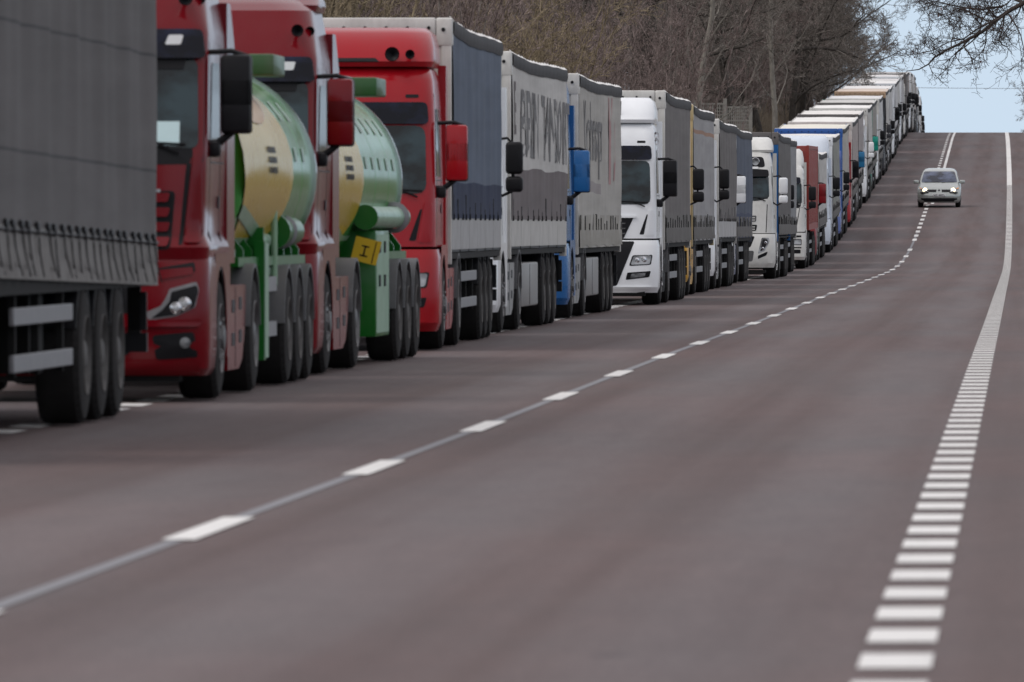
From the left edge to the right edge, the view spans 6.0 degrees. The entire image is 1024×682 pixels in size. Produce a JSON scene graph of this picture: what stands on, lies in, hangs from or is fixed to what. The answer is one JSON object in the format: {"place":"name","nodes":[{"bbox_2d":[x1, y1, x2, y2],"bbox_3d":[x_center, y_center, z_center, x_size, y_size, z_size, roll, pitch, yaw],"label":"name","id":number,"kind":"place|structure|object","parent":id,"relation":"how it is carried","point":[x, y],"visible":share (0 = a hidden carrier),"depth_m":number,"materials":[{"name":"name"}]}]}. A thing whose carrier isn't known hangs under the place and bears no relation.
{"place":"outdoors","nodes":[
{"label":"outdoors","id":0,"kind":"place"},
{"bbox_2d":[0,132,1023,681],"bbox_3d":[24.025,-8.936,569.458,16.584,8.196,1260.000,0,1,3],"label":"road","id":1,"kind":"structure","parent":0,"point":[740,504],"depth_m":52.34,"materials":[{"name":"grey asphalt"}]},
{"bbox_2d":[0,0,161,423],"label":"lorry","id":2,"kind":"object","parent":1,"relation":"on","point":[79,242],"visible":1,"depth_m":70.04,"materials":[{"name":"fabric"}]},
{"bbox_2d":[0,0,316,398],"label":"lorry","id":3,"kind":"object","parent":1,"relation":"on","point":[230,303],"visible":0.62,"depth_m":80.49,"materials":[{"name":"paint"}]},
{"bbox_2d":[218,0,420,373],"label":"lorry","id":4,"kind":"object","parent":1,"relation":"on","point":[366,277],"visible":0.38,"depth_m":96.10,"materials":[{"name":"paint"}]},
{"bbox_2d":[0,266,795,432],"bbox_3d":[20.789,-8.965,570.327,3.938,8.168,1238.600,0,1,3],"label":"edge line","id":5,"kind":"object","parent":1,"relation":"on","point":[43,425],"visible":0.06,"depth_m":78.68,"materials":[{"name":"paint"}]},
{"bbox_2d":[323,16,502,348],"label":"lorry","id":6,"kind":"object","parent":1,"relation":"on","point":[436,111],"visible":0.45,"depth_m":113.37,"materials":[{"name":"paint"}]},
{"bbox_2d":[0,132,956,611],"bbox_3d":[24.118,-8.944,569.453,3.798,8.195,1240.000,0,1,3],"label":"line","id":7,"kind":"object","parent":1,"relation":"on","point":[202,530],"visible":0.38,"depth_m":56.42,"materials":[{"name":"paint"}]},
{"bbox_2d":[490,51,568,331],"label":"lorry","id":8,"kind":"object","parent":1,"relation":"on","point":[534,162],"visible":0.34,"depth_m":137.32,"materials":[{"name":"fabric"}]},
{"bbox_2d":[554,73,621,317],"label":"lorry","id":9,"kind":"object","parent":1,"relation":"on","point":[593,237],"visible":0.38,"depth_m":155.89,"materials":[{"name":"fabric"}]},
{"bbox_2d":[613,90,691,303],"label":"lorry","id":10,"kind":"object","parent":1,"relation":"on","point":[655,205],"visible":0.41,"depth_m":174.27,"materials":[{"name":"paint"}]},
{"bbox_2d":[684,103,714,294],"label":"lorry","id":11,"kind":"object","parent":1,"relation":"on","point":[702,181],"visible":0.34,"depth_m":202.75,"materials":[{"name":"fabric"}]},
{"bbox_2d":[709,119,737,288],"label":"lorry","id":12,"kind":"object","parent":1,"relation":"on","point":[725,192],"visible":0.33,"depth_m":220.10,"materials":[{"name":"fabric"}]},
{"bbox_2d":[719,129,752,282],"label":"lorry","id":13,"kind":"object","parent":1,"relation":"on","point":[744,210],"visible":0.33,"depth_m":242.68,"materials":[{"name":"fabric"}]},
{"bbox_2d":[747,132,790,278],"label":"lorry","id":14,"kind":"object","parent":1,"relation":"on","point":[771,212],"visible":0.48,"depth_m":254.76,"materials":[{"name":"paint"}]},
{"bbox_2d":[749,139,796,271],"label":"lorry","id":15,"kind":"object","parent":1,"relation":"on","point":[793,146],"visible":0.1,"depth_m":288.57,"materials":[{"name":"paint"}]},
{"bbox_2d":[794,145,817,268],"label":"lorry","id":16,"kind":"object","parent":1,"relation":"on","point":[807,196],"visible":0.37,"depth_m":302.82,"materials":[{"name":"paint"}]},
{"bbox_2d":[781,133,839,251],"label":"lorry","id":17,"kind":"object","parent":1,"relation":"on","point":[828,144],"visible":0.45,"depth_m":342.98,"materials":[{"name":"paint"}]},
{"bbox_2d":[774,124,849,239],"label":"lorry","id":18,"kind":"object","parent":1,"relation":"on","point":[842,130],"visible":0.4,"depth_m":363.13,"materials":[{"name":"paint"}]},
{"bbox_2d":[810,152,826,261],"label":"lorry","id":19,"kind":"object","parent":1,"relation":"on","point":[819,232],"visible":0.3,"depth_m":327.50,"materials":[{"name":"paint"}]},
{"bbox_2d":[787,117,858,226],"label":"lorry","id":20,"kind":"object","parent":1,"relation":"on","point":[852,122],"visible":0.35,"depth_m":384.49,"materials":[{"name":"paint"}]},
{"bbox_2d":[796,110,864,211],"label":"lorry","id":21,"kind":"object","parent":1,"relation":"on","point":[841,113],"visible":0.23,"depth_m":406.87,"materials":[{"name":"paint"}]},
{"bbox_2d":[809,105,873,202],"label":"lorry","id":22,"kind":"object","parent":1,"relation":"on","point":[868,151],"visible":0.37,"depth_m":422.90,"materials":[{"name":"paint"}]},
{"bbox_2d":[816,99,877,190],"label":"lorry","id":23,"kind":"object","parent":1,"relation":"on","point":[873,103],"visible":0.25,"depth_m":449.00,"materials":[{"name":"paint"}]},
{"bbox_2d":[825,95,884,183],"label":"lorry","id":24,"kind":"object","parent":1,"relation":"on","point":[880,132],"visible":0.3,"depth_m":463.71,"materials":[{"name":"paint"}]},
{"bbox_2d":[834,88,890,174],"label":"lorry","id":25,"kind":"object","parent":1,"relation":"on","point":[866,92],"visible":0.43,"depth_m":483.29,"materials":[{"name":"paint"}]},
{"bbox_2d":[841,85,894,164],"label":"lorry","id":26,"kind":"object","parent":1,"relation":"on","point":[891,122],"visible":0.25,"depth_m":510.37,"materials":[{"name":"paint"}]},
{"bbox_2d":[848,81,899,158],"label":"lorry","id":27,"kind":"object","parent":1,"relation":"on","point":[896,113],"visible":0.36,"depth_m":525.21,"materials":[{"name":"paint"}]},
{"bbox_2d":[851,78,901,147],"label":"lorry","id":28,"kind":"object","parent":1,"relation":"on","point":[887,79],"visible":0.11,"depth_m":553.80,"materials":[{"name":"paint"}]},
{"bbox_2d":[859,75,905,143],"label":"lorry","id":29,"kind":"object","parent":1,"relation":"on","point":[903,111],"visible":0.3,"depth_m":567.14,"materials":[{"name":"paint"}]},
{"bbox_2d":[864,72,909,138],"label":"lorry","id":30,"kind":"object","parent":1,"relation":"on","point":[906,99],"visible":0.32,"depth_m":588.11,"materials":[{"name":"paint"}]},
{"bbox_2d":[867,72,911,133],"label":"lorry","id":31,"kind":"object","parent":1,"relation":"on","point":[910,94],"visible":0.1,"depth_m":615.70,"materials":[{"name":"paint"}]},
{"bbox_2d":[908,72,914,132],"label":"lorry","id":32,"kind":"object","parent":1,"relation":"on","point":[911,104],"visible":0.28,"depth_m":630.07,"materials":[{"name":"paint"}]},
{"bbox_2d":[911,75,917,132],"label":"lorry","id":33,"kind":"object","parent":1,"relation":"on","point":[914,105],"visible":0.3,"depth_m":651.06,"materials":[{"name":"paint"}]},
{"bbox_2d":[915,84,918,132],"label":"lorry","id":34,"kind":"object","parent":1,"relation":"on","point":[917,105],"visible":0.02,"depth_m":679.64,"materials":[{"name":"paint"}]},
{"bbox_2d":[916,87,921,132],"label":"lorry","id":35,"kind":"object","parent":1,"relation":"on","point":[919,108],"visible":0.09,"depth_m":694.06,"materials":[{"name":"paint"}]},
{"bbox_2d":[919,96,923,132],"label":"lorry","id":36,"kind":"object","parent":1,"relation":"on","point":[921,120],"visible":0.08,"depth_m":716.06,"materials":[{"name":"paint"}]},
{"bbox_2d":[852,132,1011,681],"bbox_3d":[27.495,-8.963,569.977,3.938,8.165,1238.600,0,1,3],"label":"edge line","id":37,"kind":"object","parent":1,"relation":"on","point":[895,660],"visible":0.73,"depth_m":45.48,"materials":[{"name":"paint"}]},
{"bbox_2d":[914,168,964,206],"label":"car","id":38,"kind":"object","parent":1,"relation":"on","point":[939,185],"visible":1,"depth_m":413.16,"materials":[{"name":"paint"}]},
{"bbox_2d":[623,0,1023,132],"label":"sky","id":39,"kind":"structure","parent":0,"point":[952,109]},
{"bbox_3d":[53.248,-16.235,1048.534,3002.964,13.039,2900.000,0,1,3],"label":"ground","id":40,"kind":"structure","parent":0,"visible":0},
{"bbox_2d":[322,0,400,17],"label":"bare bush","id":41,"kind":"object","parent":40,"relation":"on","point":[333,8],"visible":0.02,"depth_m":149.82,"materials":[{"name":"brown plant"}]},
{"bbox_2d":[357,0,486,30],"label":"bare bush","id":42,"kind":"object","parent":40,"relation":"on","point":[434,11],"depth_m":238.49,"materials":[{"name":"brown plant"}]},
{"bbox_2d":[356,0,521,36],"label":"bare bush","id":43,"kind":"object","parent":40,"relation":"on","point":[470,11],"visible":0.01,"depth_m":267.50,"materials":[{"name":"brown plant"}]},
{"bbox_2d":[326,0,560,49],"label":"bare bush","id":44,"kind":"object","parent":40,"relation":"on","point":[432,15],"visible":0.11,"depth_m":184.88,"materials":[{"name":"brown plant"}]},
{"bbox_2d":[323,0,565,50],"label":"bare bush","id":45,"kind":"object","parent":40,"relation":"on","point":[424,14],"depth_m":167.00,"materials":[{"name":"brown plant"}]},
{"bbox_2d":[334,0,568,63],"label":"bare bush","id":46,"kind":"object","parent":40,"relation":"on","point":[460,12],"visible":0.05,"depth_m":198.77,"materials":[{"name":"brown plant"}]},
{"bbox_2d":[329,0,593,70],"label":"bare bush","id":47,"kind":"object","parent":40,"relation":"on","point":[554,63],"visible":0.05,"depth_m":212.18,"materials":[{"name":"brown plant"}]},
{"bbox_2d":[372,0,561,48],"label":"bare bush","id":48,"kind":"object","parent":40,"relation":"on","point":[500,16],"visible":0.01,"depth_m":299.12,"materials":[{"name":"brown plant"}]},
{"bbox_2d":[394,0,548,53],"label":"bare tree","id":49,"kind":"object","parent":40,"relation":"on","point":[509,25],"depth_m":323.29,"materials":[{"name":"brown plant"}]},
{"bbox_2d":[379,0,593,63],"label":"bare bush","id":50,"kind":"object","parent":40,"relation":"on","point":[530,19],"visible":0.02,"depth_m":286.83,"materials":[{"name":"brown plant"}]},
{"bbox_2d":[397,0,615,82],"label":"bare bush","id":51,"kind":"object","parent":40,"relation":"on","point":[565,15],"visible":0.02,"depth_m":312.88,"materials":[{"name":"brown plant"}]},
{"bbox_2d":[394,0,626,78],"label":"bare bush","id":52,"kind":"object","parent":40,"relation":"on","point":[525,9],"visible":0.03,"depth_m":242.19,"materials":[{"name":"brown plant"}]},
{"bbox_2d":[385,0,665,80],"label":"bare bush","id":53,"kind":"object","parent":40,"relation":"on","point":[574,39],"visible":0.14,"depth_m":222.93,"materials":[{"name":"brown plant"}]},
{"bbox_2d":[461,2,595,65],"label":"bare tree","id":54,"kind":"object","parent":40,"relation":"on","point":[547,27],"depth_m":432.25,"materials":[{"name":"brown plant"}]},
{"bbox_2d":[443,0,662,51],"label":"bare tree","id":55,"kind":"object","parent":40,"relation":"on","point":[590,15],"visible":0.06,"depth_m":398.53,"materials":[{"name":"brown plant"}]},
{"bbox_2d":[478,0,651,89],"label":"bare bush","id":56,"kind":"object","parent":40,"relation":"on","point":[602,38],"visible":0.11,"depth_m":260.06,"materials":[{"name":"brown plant"}]},
{"bbox_2d":[470,0,664,89],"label":"bare bush","id":57,"kind":"object","parent":40,"relation":"on","point":[639,82],"visible":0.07,"depth_m":267.46,"materials":[{"name":"brown plant"}]},
{"bbox_2d":[477,0,691,91],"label":"bare bush","id":58,"kind":"object","parent":40,"relation":"on","point":[628,40],"visible":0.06,"depth_m":278.44,"materials":[{"name":"brown plant"}]},
{"bbox_2d":[547,0,633,62],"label":"bare tree","id":59,"kind":"object","parent":40,"relation":"on","point":[600,2],"visible":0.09,"depth_m":442.82,"materials":[{"name":"brown plant"}]},
{"bbox_2d":[584,18,640,89],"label":"bare bush","id":60,"kind":"object","parent":40,"relation":"on","point":[620,55],"visible":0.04,"depth_m":452.53,"materials":[{"name":"brown plant"}]},
{"bbox_2d":[605,0,646,69],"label":"bare tree","id":61,"kind":"object","parent":40,"relation":"on","point":[628,28],"visible":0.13,"depth_m":455.06,"materials":[{"name":"brown plant"}]},
{"bbox_2d":[527,0,746,110],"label":"bare bush","id":62,"kind":"object","parent":40,"relation":"on","point":[651,70],"visible":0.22,"depth_m":303.38,"materials":[{"name":"brown plant"}]},
{"bbox_2d":[538,0,763,130],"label":"bare bush","id":63,"kind":"object","parent":40,"relation":"on","point":[683,28],"visible":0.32,"depth_m":320.79,"materials":[{"name":"brown plant"}]},
{"bbox_2d":[573,0,738,88],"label":"bare tree","id":64,"kind":"object","parent":40,"relation":"on","point":[622,15],"visible":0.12,"depth_m":454.49,"materials":[{"name":"brown plant"}]},
{"bbox_2d":[619,37,709,99],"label":"bare bush","id":65,"kind":"object","parent":40,"relation":"on","point":[677,70],"visible":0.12,"depth_m":429.67,"materials":[{"name":"brown plant"}]},
{"bbox_2d":[620,0,716,112],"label":"bare tree","id":66,"kind":"object","parent":40,"relation":"on","point":[679,10],"visible":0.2,"depth_m":353.13,"materials":[{"name":"brown plant"}]},
{"bbox_2d":[538,0,802,94],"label":"bare tree","id":67,"kind":"object","parent":40,"relation":"on","point":[740,47],"visible":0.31,"depth_m":444.80,"materials":[{"name":"brown plant"}]},
{"bbox_2d":[566,0,786,64],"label":"bare tree","id":68,"kind":"object","parent":40,"relation":"on","point":[691,38],"visible":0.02,"depth_m":491.85,"materials":[{"name":"brown plant"}]},
{"bbox_2d":[621,0,763,100],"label":"bare bush","id":69,"kind":"object","parent":40,"relation":"on","point":[686,39],"visible":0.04,"depth_m":470.67,"materials":[{"name":"brown plant"}]},
{"bbox_2d":[657,41,735,110],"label":"bare bush","id":70,"kind":"object","parent":40,"relation":"on","point":[709,87],"visible":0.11,"depth_m":475.74,"materials":[{"name":"brown plant"}]},
{"bbox_2d":[601,0,814,123],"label":"bare tree","id":71,"kind":"object","parent":40,"relation":"on","point":[722,63],"visible":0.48,"depth_m":450.00,"materials":[{"name":"brown plant"}]},
{"bbox_2d":[639,0,781,117],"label":"bare tree","id":72,"kind":"object","parent":40,"relation":"on","point":[720,101],"visible":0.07,"depth_m":477.60,"materials":[{"name":"brown plant"}]},
{"bbox_2d":[656,0,767,121],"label":"bare tree","id":73,"kind":"object","parent":40,"relation":"on","point":[712,16],"visible":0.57,"depth_m":344.82,"materials":[{"name":"brown plant"}]},
{"bbox_2d":[691,98,751,131],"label":"concrete fence","id":74,"kind":"object","parent":40,"relation":"on","point":[749,120],"visible":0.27,"depth_m":389.94,"materials":[{"name":"grey concrete"}]},
{"bbox_2d":[708,13,778,107],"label":"bare bush","id":75,"kind":"object","parent":40,"relation":"on","point":[753,68],"visible":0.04,"depth_m":505.97,"materials":[{"name":"brown plant"}]},
{"bbox_2d":[702,0,803,127],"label":"bare bush","id":76,"kind":"object","parent":40,"relation":"on","point":[760,64],"visible":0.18,"depth_m":493.66,"materials":[{"name":"brown plant"}]},
{"bbox_2d":[607,0,899,131],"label":"bare tree","id":77,"kind":"object","parent":40,"relation":"on","point":[756,122],"visible":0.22,"depth_m":499.21,"materials":[{"name":"brown plant"}]},
{"bbox_2d":[714,97,796,132],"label":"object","id":78,"kind":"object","parent":40,"relation":"on","point":[765,120],"depth_m":554.63,"materials":[{"name":"brown plant"}]},
{"bbox_2d":[692,0,823,125],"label":"bare bush","id":79,"kind":"object","parent":40,"relation":"on","point":[751,90],"visible":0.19,"depth_m":481.64,"materials":[{"name":"brown plant"}]},
{"bbox_2d":[754,45,790,118],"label":"bare bush","id":80,"kind":"object","parent":40,"relation":"on","point":[769,106],"visible":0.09,"depth_m":561.71,"materials":[{"name":"brown plant"}]},
{"bbox_2d":[733,0,823,131],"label":"bare tree","id":81,"kind":"object","parent":40,"relation":"on","point":[772,79],"visible":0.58,"depth_m":462.42,"materials":[{"name":"brown plant"}]},
{"bbox_2d":[740,5,822,120],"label":"bare bush","id":82,"kind":"object","parent":40,"relation":"on","point":[777,71],"visible":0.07,"depth_m":553.73,"materials":[{"name":"brown plant"}]},
{"bbox_2d":[762,3,842,122],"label":"bare bush","id":83,"kind":"object","parent":40,"relation":"on","point":[781,106],"visible":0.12,"depth_m":565.64,"materials":[{"name":"brown plant"}]},
{"bbox_2d":[781,0,840,110],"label":"bare tree","id":84,"kind":"object","parent":40,"relation":"on","point":[808,94],"visible":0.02,"depth_m":598.57,"materials":[{"name":"brown plant"}]},
{"bbox_2d":[779,28,851,92],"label":"bare tree","id":85,"kind":"object","parent":40,"relation":"on","point":[820,51],"visible":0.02,"depth_m":609.49,"materials":[{"name":"brown plant"}]},
{"bbox_2d":[767,0,864,96],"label":"bare tree","id":86,"kind":"object","parent":40,"relation":"on","point":[840,42],"visible":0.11,"depth_m":571.17,"materials":[{"name":"brown plant"}]},
{"bbox_2d":[775,2,866,109],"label":"bare tree","id":87,"kind":"object","parent":40,"relation":"on","point":[819,45],"visible":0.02,"depth_m":597.93,"materials":[{"name":"brown plant"}]},
{"bbox_2d":[746,0,896,120],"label":"bare tree","id":88,"kind":"object","parent":40,"relation":"on","point":[794,100],"visible":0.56,"depth_m":519.95,"materials":[{"name":"brown plant"}]},
{"bbox_2d":[762,0,886,113],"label":"bare tree","id":89,"kind":"object","parent":40,"relation":"on","point":[803,102],"visible":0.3,"depth_m":557.97,"materials":[{"name":"brown plant"}]},
{"bbox_2d":[789,0,862,107],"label":"bare tree","id":90,"kind":"object","parent":40,"relation":"on","point":[822,51],"visible":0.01,"depth_m":609.65,"materials":[{"name":"brown plant"}]},
{"bbox_2d":[790,16,875,104],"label":"bare tree","id":91,"kind":"object","parent":40,"relation":"on","point":[851,51],"visible":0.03,"depth_m":621.73,"materials":[{"name":"brown plant"}]},
{"bbox_2d":[752,0,921,116],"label":"bare tree","id":92,"kind":"object","parent":40,"relation":"on","point":[798,109],"visible":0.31,"depth_m":559.19,"materials":[{"name":"brown plant"}]},
{"bbox_2d":[814,22,861,101],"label":"bare tree","id":93,"kind":"object","parent":40,"relation":"on","point":[833,72],"visible":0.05,"depth_m":665.16,"materials":[{"name":"brown plant"}]},
{"bbox_2d":[787,4,894,111],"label":"bare tree","id":94,"kind":"object","parent":40,"relation":"on","point":[875,41],"visible":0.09,"depth_m":585.10,"materials":[{"name":"brown plant"}]},
{"bbox_2d":[788,24,894,89],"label":"bare tree","id":95,"kind":"object","parent":40,"relation":"on","point":[870,46],"visible":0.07,"depth_m":660.83,"materials":[{"name":"brown plant"}]},
{"bbox_2d":[811,0,889,81],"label":"bare tree","id":96,"kind":"object","parent":40,"relation":"on","point":[858,64],"visible":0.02,"depth_m":679.46,"materials":[{"name":"brown plant"}]},
{"bbox_2d":[816,0,922,99],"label":"bare tree","id":97,"kind":"object","parent":40,"relation":"on","point":[884,20],"visible":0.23,"depth_m":651.27,"materials":[{"name":"brown plant"}]},
{"bbox_2d":[885,0,1023,97],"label":"bare tree","id":98,"kind":"object","parent":40,"relation":"on","point":[975,14],"visible":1,"depth_m":235.57,"materials":[{"name":"brown plant"}]},
{"bbox_2d":[1008,80,1023,131],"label":"bare tree","id":99,"kind":"object","parent":40,"relation":"on","point":[1021,99],"visible":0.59,"depth_m":984.34,"materials":[{"name":"brown plant"}]}
]}

